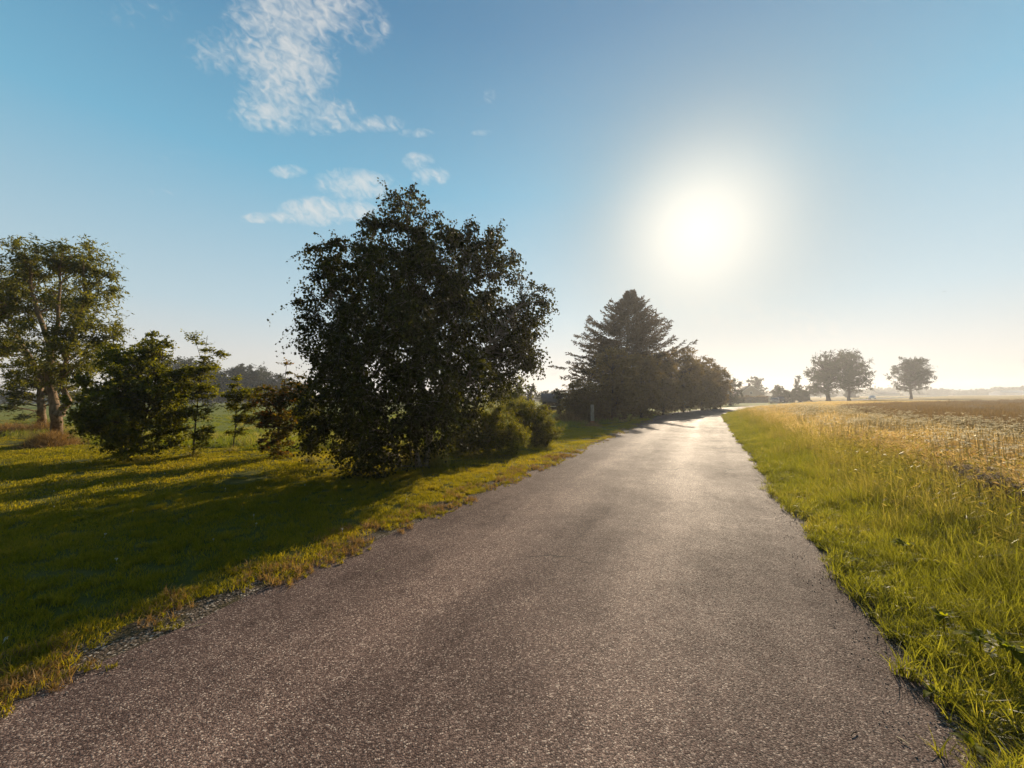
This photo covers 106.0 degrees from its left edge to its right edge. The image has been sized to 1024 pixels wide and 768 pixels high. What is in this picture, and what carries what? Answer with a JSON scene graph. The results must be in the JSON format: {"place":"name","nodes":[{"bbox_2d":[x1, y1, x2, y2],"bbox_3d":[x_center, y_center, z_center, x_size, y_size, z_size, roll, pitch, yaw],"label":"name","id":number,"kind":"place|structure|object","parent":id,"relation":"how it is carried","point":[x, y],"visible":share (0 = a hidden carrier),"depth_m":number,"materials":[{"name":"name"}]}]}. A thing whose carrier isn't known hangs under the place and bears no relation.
{"place":"outdoors","nodes":[
{"label":"outdoors","id":0,"kind":"place"},
{"bbox_2d":[0,418,652,717],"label":"lawn","id":1,"kind":"structure","parent":0,"point":[182,579],"depth_m":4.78,"materials":[{"name":"green plant"}]},
{"bbox_2d":[2,419,74,436],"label":"grass tuft","id":2,"kind":"object","parent":1,"relation":"on","point":[38,426],"visible":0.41,"depth_m":17.92,"materials":[{"name":"green plant"}]},
{"bbox_2d":[1,428,90,449],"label":"grass tuft","id":3,"kind":"object","parent":1,"relation":"on","point":[50,439],"visible":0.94,"depth_m":13.19,"materials":[{"name":"plant"}]},
{"bbox_2d":[0,233,135,433],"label":"ash tree","id":4,"kind":"object","parent":1,"relation":"on","point":[25,273],"visible":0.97,"depth_m":13.31,"materials":[{"name":"green plant"}]},
{"bbox_2d":[57,330,197,463],"bbox_3d":[-10.101,0.304,10.435,2.828,3.597,2.956,2,-3,-41],"label":"hazel bush","id":5,"kind":"object","parent":1,"relation":"on","point":[119,414],"visible":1,"depth_m":10.14,"materials":[{"name":"green plant"}]},
{"bbox_2d":[181,450,205,456],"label":"grass tuft","id":6,"kind":"object","parent":1,"relation":"on","point":[189,454],"visible":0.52,"depth_m":10.89,"materials":[{"name":"green plant"}]},
{"bbox_2d":[175,329,231,455],"bbox_3d":[-8.918,0.267,10.951,1.879,3.583,1.185,-1,-2,28],"label":"sapling","id":7,"kind":"object","parent":1,"relation":"on","point":[200,390],"visible":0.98,"depth_m":10.76,"materials":[{"name":"green plant"}]},
{"bbox_2d":[223,446,241,452],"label":"grass tuft","id":8,"kind":"object","parent":1,"relation":"on","point":[231,449],"visible":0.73,"depth_m":11.68,"materials":[{"name":"green plant"}]},
{"bbox_2d":[2,463,465,643],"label":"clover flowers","id":9,"kind":"object","parent":1,"relation":"on","point":[132,513],"visible":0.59,"depth_m":4.59,"materials":[{"name":"white plant"}]},
{"bbox_2d":[218,374,266,445],"bbox_3d":[-8.187,0.883,11.716,1.324,2.405,0.984,1,-2,-19],"label":"sapling","id":10,"kind":"object","parent":1,"relation":"on","point":[240,397],"visible":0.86,"depth_m":11.64,"materials":[{"name":"green plant"}]},
{"bbox_2d":[233,441,284,452],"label":"grass tuft","id":11,"kind":"object","parent":1,"relation":"on","point":[250,446],"visible":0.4,"depth_m":12.04,"materials":[{"name":"green plant"}]},
{"bbox_2d":[236,357,313,458],"bbox_3d":[-6.318,0.658,10.595,1.930,2.790,1.581,-1,-3,29],"label":"copper tree","id":12,"kind":"object","parent":1,"relation":"on","point":[267,417],"visible":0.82,"depth_m":10.37,"materials":[{"name":"red plant"}]},
{"bbox_2d":[269,443,319,452],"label":"grass tuft","id":13,"kind":"object","parent":1,"relation":"on","point":[293,449],"visible":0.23,"depth_m":11.70,"materials":[{"name":"green plant"}]},
{"bbox_2d":[285,394,319,457],"bbox_3d":[-5.099,1.081,9.673,0.987,1.821,0.752,0,-2,0],"label":"sapling","id":14,"kind":"object","parent":1,"relation":"on","point":[294,431],"visible":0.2,"depth_m":9.53,"materials":[{"name":"green plant"}]},
{"bbox_2d":[300,454,324,464],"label":"grass tuft","id":15,"kind":"object","parent":1,"relation":"on","point":[312,460],"visible":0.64,"depth_m":9.53,"materials":[{"name":"green plant"}]},
{"bbox_2d":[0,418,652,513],"bbox_3d":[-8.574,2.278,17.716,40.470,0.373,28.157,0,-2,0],"label":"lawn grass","id":16,"kind":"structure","parent":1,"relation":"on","point":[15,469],"depth_m":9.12,"materials":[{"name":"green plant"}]},
{"bbox_2d":[398,443,413,462],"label":"grass tuft","id":17,"kind":"object","parent":1,"relation":"on","point":[407,457],"visible":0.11,"depth_m":9.50,"materials":[{"name":"green plant"}]},
{"bbox_2d":[267,177,559,482],"bbox_3d":[-2.510,-1.459,9.438,6.099,7.033,6.825,-1,-3,30],"label":"birch tree","id":18,"kind":"object","parent":1,"relation":"on","point":[395,315],"visible":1,"depth_m":8.56,"materials":[{"name":"green plant"}]},
{"bbox_2d":[401,441,452,467],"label":"grass tuft","id":19,"kind":"object","parent":1,"relation":"on","point":[433,460],"visible":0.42,"depth_m":9.28,"materials":[{"name":"green plant"}]},
{"bbox_2d":[440,399,532,457],"bbox_3d":[-0.795,1.181,10.850,2.824,1.766,1.416,0,-2,0],"label":"garden shrub","id":20,"kind":"object","parent":1,"relation":"on","point":[500,432],"visible":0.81,"depth_m":10.66,"materials":[{"name":"green plant"}]},
{"bbox_2d":[2,468,1019,766],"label":"loose grit","id":21,"kind":"object","parent":1,"relation":"on","point":[536,474],"visible":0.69,"depth_m":2.49,"materials":[{"name":"grey gravel"}]},
{"bbox_2d":[496,395,566,447],"bbox_3d":[0.578,1.215,12.825,2.086,1.851,1.967,2,-3,-39],"label":"garden shrub","id":22,"kind":"object","parent":1,"relation":"on","point":[536,418],"visible":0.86,"depth_m":12.61,"materials":[{"name":"green plant"}]},
{"bbox_2d":[549,410,588,422],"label":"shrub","id":23,"kind":"object","parent":1,"relation":"on","point":[567,417],"visible":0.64,"depth_m":24.45,"materials":[{"name":"green plant"}]},
{"bbox_2d":[556,379,613,423],"bbox_3d":[4.904,1.121,25.787,3.863,3.193,3.364,0,-2,0],"label":"roadside bush","id":24,"kind":"object","parent":1,"relation":"on","point":[579,402],"visible":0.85,"depth_m":25.20,"materials":[{"name":"green plant"}]},
{"bbox_2d":[591,405,593,421],"bbox_3d":[4.638,1.815,22.237,0.185,1.250,0.185,0,-2,0],"label":"wooden post","id":25,"kind":"object","parent":1,"relation":"on","point":[592,413],"visible":0.65,"depth_m":22.16,"materials":[{"name":"grey wood"}]},
{"bbox_2d":[582,345,644,421],"bbox_3d":[7.105,-0.070,27.054,4.137,5.687,4.090,-2,-3,39],"label":"roadside bush","id":26,"kind":"object","parent":1,"relation":"on","point":[613,388],"visible":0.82,"depth_m":26.55,"materials":[{"name":"green plant"}]},
{"bbox_2d":[619,352,669,417],"bbox_3d":[10.268,0.120,31.126,4.105,5.504,3.945,0,-2,0],"label":"roadside bush","id":27,"kind":"object","parent":1,"relation":"on","point":[646,364],"visible":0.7,"depth_m":30.41,"materials":[{"name":"green plant"}]},
{"bbox_2d":[646,348,684,414],"bbox_3d":[14.585,-0.154,36.967,4.254,6.541,3.796,-1,-2,19],"label":"roadside bush","id":28,"kind":"object","parent":1,"relation":"on","point":[667,382],"visible":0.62,"depth_m":36.30,"materials":[{"name":"green plant"}]},
{"bbox_2d":[668,346,707,411],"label":"roadside bush","id":29,"kind":"object","parent":1,"relation":"on","point":[691,385],"visible":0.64,"depth_m":42.38,"materials":[{"name":"green plant"}]},
{"bbox_2d":[689,355,721,410],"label":"roadside bush","id":30,"kind":"object","parent":1,"relation":"on","point":[709,384],"visible":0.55,"depth_m":48.30,"materials":[{"name":"green plant"}]},
{"bbox_2d":[0,411,680,704],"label":"gravel shoulder","id":31,"kind":"object","parent":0,"point":[119,643],"visible":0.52,"depth_m":2.81},
{"bbox_2d":[0,396,934,448],"bbox_3d":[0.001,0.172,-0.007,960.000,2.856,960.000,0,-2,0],"label":"ground","id":32,"kind":"structure","parent":0,"point":[16,413],"depth_m":47.19,"materials":[{"name":"green plant"}]},
{"bbox_2d":[0,390,22,405],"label":"tree","id":33,"kind":"object","parent":32,"relation":"on","point":[3,399],"visible":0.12,"depth_m":89.60,"materials":[{"name":"green plant"}]},
{"bbox_2d":[0,420,34,435],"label":"grass tuft","id":34,"kind":"object","parent":32,"relation":"on","point":[5,426],"visible":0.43,"depth_m":18.09,"materials":[{"name":"green plant"}]},
{"bbox_2d":[0,336,100,424],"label":"ash tree","id":35,"kind":"object","parent":32,"relation":"on","point":[40,395],"visible":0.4,"depth_m":17.65,"materials":[{"name":"green plant"}]},
{"bbox_2d":[63,425,77,435],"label":"grass tuft","id":36,"kind":"object","parent":32,"relation":"on","point":[69,429],"visible":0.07,"depth_m":15.60,"materials":[{"name":"green plant"}]},
{"bbox_2d":[150,356,202,403],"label":"tree","id":37,"kind":"object","parent":32,"relation":"on","point":[189,361],"visible":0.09,"depth_m":99.08,"materials":[{"name":"green plant"}]},
{"bbox_2d":[181,361,230,405],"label":"tree","id":38,"kind":"object","parent":32,"relation":"on","point":[213,383],"visible":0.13,"depth_m":101.82,"materials":[{"name":"green plant"}]},
{"bbox_2d":[210,368,247,403],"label":"tree","id":39,"kind":"object","parent":32,"relation":"on","point":[224,378],"visible":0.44,"depth_m":104.78,"materials":[{"name":"green plant"}]},
{"bbox_2d":[227,361,273,402],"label":"tree","id":40,"kind":"object","parent":32,"relation":"on","point":[252,377],"visible":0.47,"depth_m":107.26,"materials":[{"name":"green plant"}]},
{"bbox_2d":[256,373,290,401],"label":"tree","id":41,"kind":"object","parent":32,"relation":"on","point":[277,382],"visible":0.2,"depth_m":111.49,"materials":[{"name":"green plant"}]},
{"bbox_2d":[0,389,567,403],"bbox_3d":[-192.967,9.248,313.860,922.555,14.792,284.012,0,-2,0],"label":"woodland","id":42,"kind":"object","parent":32,"relation":"on","point":[33,402],"visible":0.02,"depth_m":202.88,"materials":[{"name":"green plant"}]},
{"bbox_2d":[0,410,657,448],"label":"meadow grass","id":43,"kind":"structure","parent":32,"relation":"on","point":[226,441],"depth_m":15.87,"materials":[{"name":"green plant"}]},
{"bbox_2d":[484,374,535,414],"bbox_3d":[-0.804,0.911,27.466,3.342,3.692,5.934,1,-2,-21],"label":"garden tree","id":44,"kind":"object","parent":32,"relation":"on","point":[516,394],"visible":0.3,"depth_m":25.64,"materials":[{"name":"green plant"}]},
{"bbox_2d":[520,383,537,410],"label":"tree","id":45,"kind":"object","parent":32,"relation":"on","point":[530,393],"visible":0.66,"depth_m":47.85,"materials":[{"name":"green plant"}]},
{"bbox_2d":[534,390,548,402],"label":"tree","id":46,"kind":"object","parent":32,"relation":"on","point":[538,395],"visible":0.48,"depth_m":74.81,"materials":[{"name":"green plant"}]},
{"bbox_2d":[552,388,567,413],"bbox_3d":[5.006,1.748,39.838,1.766,2.810,1.552,0,-2,0],"label":"tree","id":47,"kind":"object","parent":32,"relation":"on","point":[558,396],"visible":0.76,"depth_m":39.80,"materials":[{"name":"green plant"}]},
{"bbox_2d":[548,289,697,412],"bbox_3d":[11.451,-3.314,39.942,14.236,13.429,13.881,-2,-3,33],"label":"spruce tree","id":48,"kind":"object","parent":32,"relation":"on","point":[637,328],"visible":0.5,"depth_m":38.62,"materials":[{"name":"green plant"}]},
{"bbox_2d":[705,365,733,408],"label":"roadside bush","id":49,"kind":"object","parent":32,"relation":"on","point":[724,387],"visible":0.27,"depth_m":54.83,"materials":[{"name":"green plant"}]},
{"bbox_2d":[727,377,744,405],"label":"tree","id":50,"kind":"object","parent":32,"relation":"on","point":[734,398],"visible":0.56,"depth_m":81.42,"materials":[{"name":"green plant"}]},
{"bbox_2d":[733,383,765,395],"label":"house","id":51,"kind":"structure","parent":32,"relation":"on","point":[750,390],"depth_m":138.04,"materials":[{"name":"tile"}]},
{"bbox_2d":[731,395,768,402],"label":"hedge","id":52,"kind":"object","parent":32,"relation":"on","point":[755,399],"visible":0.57,"depth_m":115.60,"materials":[{"name":"green plant"}]},
{"bbox_2d":[746,376,768,393],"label":"tree","id":53,"kind":"object","parent":32,"relation":"on","point":[757,383],"visible":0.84,"depth_m":149.23,"materials":[{"name":"grey plant"}]},
{"bbox_2d":[770,398,779,402],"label":"car","id":54,"kind":"object","parent":32,"relation":"on","point":[774,400],"visible":0.82,"depth_m":98.56,"materials":[{"name":"silver metal"}]},
{"bbox_2d":[769,385,783,397],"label":"tree","id":55,"kind":"object","parent":32,"relation":"on","point":[772,391],"visible":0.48,"depth_m":117.64,"materials":[{"name":"green plant"}]},
{"bbox_2d":[777,397,784,402],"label":"car","id":56,"kind":"object","parent":32,"relation":"on","point":[782,399],"visible":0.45,"depth_m":104.69,"materials":[{"name":"paint"}]},
{"bbox_2d":[775,386,798,401],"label":"tree","id":57,"kind":"object","parent":32,"relation":"on","point":[786,394],"visible":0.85,"depth_m":111.32,"materials":[{"name":"green plant"}]},
{"bbox_2d":[793,376,803,390],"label":"tree","id":58,"kind":"object","parent":32,"relation":"on","point":[797,383],"visible":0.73,"depth_m":127.85,"materials":[{"name":"green plant"}]},
{"bbox_2d":[790,387,812,401],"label":"tree","id":59,"kind":"object","parent":32,"relation":"on","point":[802,395],"visible":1,"depth_m":109.33,"materials":[{"name":"green plant"}]},
{"bbox_2d":[805,386,818,397],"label":"tree","id":60,"kind":"object","parent":32,"relation":"on","point":[812,393],"visible":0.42,"depth_m":127.79,"materials":[{"name":"green plant"}]},
{"bbox_2d":[803,349,853,400],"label":"tree","id":61,"kind":"object","parent":32,"relation":"on","point":[825,373],"visible":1,"depth_m":111.18,"materials":[{"name":"green plant"}]},
{"bbox_2d":[843,389,860,397],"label":"tree","id":62,"kind":"object","parent":32,"relation":"on","point":[852,395],"visible":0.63,"depth_m":199.61,"materials":[{"name":"green plant"}]},
{"bbox_2d":[832,348,875,400],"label":"tree","id":63,"kind":"object","parent":32,"relation":"on","point":[854,380],"visible":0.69,"depth_m":115.08,"materials":[{"name":"green plant"}]},
{"bbox_2d":[764,385,1023,396],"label":"woodland","id":64,"kind":"object","parent":32,"relation":"on","point":[924,391],"visible":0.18,"depth_m":410.15,"materials":[{"name":"green plant"}]},
{"bbox_2d":[767,403,1023,502],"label":"wild flowers","id":65,"kind":"object","parent":32,"relation":"on","point":[977,429],"visible":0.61,"depth_m":10.68,"materials":[{"name":"beige plant"}]},
{"bbox_2d":[883,356,937,398],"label":"tree","id":66,"kind":"object","parent":32,"relation":"on","point":[913,369],"visible":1,"depth_m":121.35,"materials":[{"name":"green plant"}]},
{"bbox_2d":[913,390,930,395],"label":"tree","id":67,"kind":"object","parent":32,"relation":"on","point":[920,393],"visible":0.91,"depth_m":329.63,"materials":[{"name":"grey plant"}]},
{"bbox_2d":[938,388,950,395],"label":"tree","id":68,"kind":"object","parent":32,"relation":"on","point":[943,392],"visible":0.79,"depth_m":378.04,"materials":[{"name":"grey plant"}]},
{"bbox_2d":[968,390,978,394],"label":"tree","id":69,"kind":"object","parent":32,"relation":"on","point":[971,392],"visible":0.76,"depth_m":378.63,"materials":[{"name":"grey plant"}]},
{"bbox_2d":[977,389,985,394],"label":"tree","id":70,"kind":"object","parent":32,"relation":"on","point":[981,392],"visible":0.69,"depth_m":378.43,"materials":[{"name":"grey plant"}]},
{"bbox_2d":[989,391,1023,394],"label":"farm barn","id":71,"kind":"structure","parent":32,"relation":"on","point":[1007,393],"depth_m":326.13,"materials":[{"name":"white"}]},
{"bbox_2d":[0,396,975,767],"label":"road","id":72,"kind":"structure","parent":0,"point":[646,596],"depth_m":2.38,"materials":[{"name":"grey asphalt"}]},
{"bbox_2d":[0,0,1023,396],"label":"sky","id":73,"kind":"structure","parent":0,"point":[785,183],"materials":[{"name":"blue"}]},
{"bbox_2d":[540,393,560,410],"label":"garden shed","id":74,"kind":"structure","parent":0,"point":[547,398],"depth_m":48.62,"materials":[{"name":"grey wood"}]},
{"bbox_2d":[721,416,1023,767],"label":"earth shoulder","id":75,"kind":"object","parent":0,"point":[892,644],"visible":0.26,"depth_m":2.19},
{"bbox_2d":[850,557,868,564],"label":"broadleaf weed","id":76,"kind":"object","parent":75,"relation":"on","point":[856,558],"visible":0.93,"depth_m":3.50,"materials":[{"name":"green plant"}]},
{"bbox_2d":[926,607,957,630],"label":"broadleaf weed","id":77,"kind":"object","parent":75,"relation":"on","point":[941,615],"visible":0.97,"depth_m":2.46,"materials":[{"name":"green plant"}]},
{"bbox_2d":[948,731,991,756],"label":"broadleaf weed","id":78,"kind":"object","parent":75,"relation":"on","point":[967,737],"visible":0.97,"depth_m":1.72,"materials":[{"name":"green plant"}]},
{"bbox_2d":[952,628,996,669],"bbox_3d":[2.653,1.542,2.203,0.148,0.252,0.180,0,-2,0],"label":"broadleaf weed","id":79,"kind":"object","parent":75,"relation":"on","point":[978,636],"visible":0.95,"depth_m":2.19,"materials":[{"name":"green plant"}]},
{"bbox_2d":[728,403,1023,611],"label":"wild grass","id":80,"kind":"structure","parent":0,"point":[887,459],"depth_m":5.14,"materials":[{"name":"green plant"}]},
{"bbox_2d":[756,401,1023,496],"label":"grain field","id":81,"kind":"structure","parent":0,"point":[897,432],"depth_m":11.44,"materials":[{"name":"beige plant"}]},
{"bbox_2d":[737,400,1023,447],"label":"barley","id":82,"kind":"object","parent":81,"relation":"on","point":[835,403],"visible":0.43,"depth_m":16.35,"materials":[{"name":"yellow plant"}]},
{"bbox_2d":[826,427,1023,511],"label":"barley","id":83,"kind":"object","parent":81,"relation":"on","point":[973,452],"visible":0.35,"depth_m":6.93,"materials":[{"name":"beige plant"}]},
{"bbox_2d":[795,395,1023,401],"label":"stubble field","id":84,"kind":"structure","parent":0,"point":[973,397],"depth_m":144.40,"materials":[{"name":"beige plant"}]},
{"bbox_2d":[836,398,1023,432],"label":"brown field","id":85,"kind":"structure","parent":0,"point":[962,406],"depth_m":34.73,"materials":[{"name":"brown plant"}]},
{"bbox_2d":[921,682,943,701],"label":"broadleaf weed","id":86,"kind":"object","parent":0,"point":[926,693],"visible":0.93,"depth_m":2.02,"materials":[{"name":"green plant"}]},
{"bbox_2d":[891,546,1016,657],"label":"verge","id":87,"kind":"structure","parent":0,"point":[956,601],"depth_m":3.05,"materials":[{"name":"green plant"}]},
{"bbox_2d":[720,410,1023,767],"bbox_3d":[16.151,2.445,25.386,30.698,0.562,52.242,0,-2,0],"label":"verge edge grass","id":88,"kind":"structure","parent":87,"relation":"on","point":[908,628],"depth_m":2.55,"materials":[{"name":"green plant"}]},
{"bbox_2d":[726,407,1023,753],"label":"verge grass","id":89,"kind":"structure","parent":87,"relation":"on","point":[1005,619],"depth_m":3.51,"materials":[{"name":"green plant"}]},
{"bbox_2d":[888,538,914,550],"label":"broadleaf weed","id":90,"kind":"object","parent":87,"relation":"on","point":[899,541],"visible":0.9,"depth_m":3.68,"materials":[{"name":"green plant"}]},
{"bbox_2d":[947,461,968,487],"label":"dry thistle","id":91,"kind":"object","parent":87,"relation":"on","point":[961,472],"visible":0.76,"depth_m":4.96,"materials":[{"name":"brown plant"}]},
{"bbox_2d":[962,464,993,503],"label":"dry thistle","id":92,"kind":"object","parent":87,"relation":"on","point":[968,467],"visible":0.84,"depth_m":4.66,"materials":[{"name":"brown plant"}]},
{"bbox_2d":[981,630,998,656],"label":"white flower","id":93,"kind":"object","parent":87,"relation":"on","point":[987,645],"visible":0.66,"depth_m":2.18,"materials":[{"name":"white plant"}]},
{"bbox_2d":[976,472,1003,509],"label":"dry thistle","id":94,"kind":"object","parent":87,"relation":"on","point":[988,475],"visible":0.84,"depth_m":4.46,"materials":[{"name":"brown plant"}]},
{"bbox_2d":[988,473,1016,515],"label":"dry thistle","id":95,"kind":"object","parent":87,"relation":"on","point":[999,477],"visible":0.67,"depth_m":4.41,"materials":[{"name":"brown plant"}]},
{"bbox_2d":[989,632,1023,682],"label":"broadleaf weed","id":96,"kind":"object","parent":87,"relation":"on","point":[1017,652],"visible":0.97,"depth_m":2.07,"materials":[{"name":"green plant"}]},
{"bbox_2d":[1006,477,1023,516],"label":"dry thistle","id":97,"kind":"object","parent":87,"relation":"on","point":[1009,479],"visible":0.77,"depth_m":4.19,"materials":[{"name":"brown plant"}]}
]}

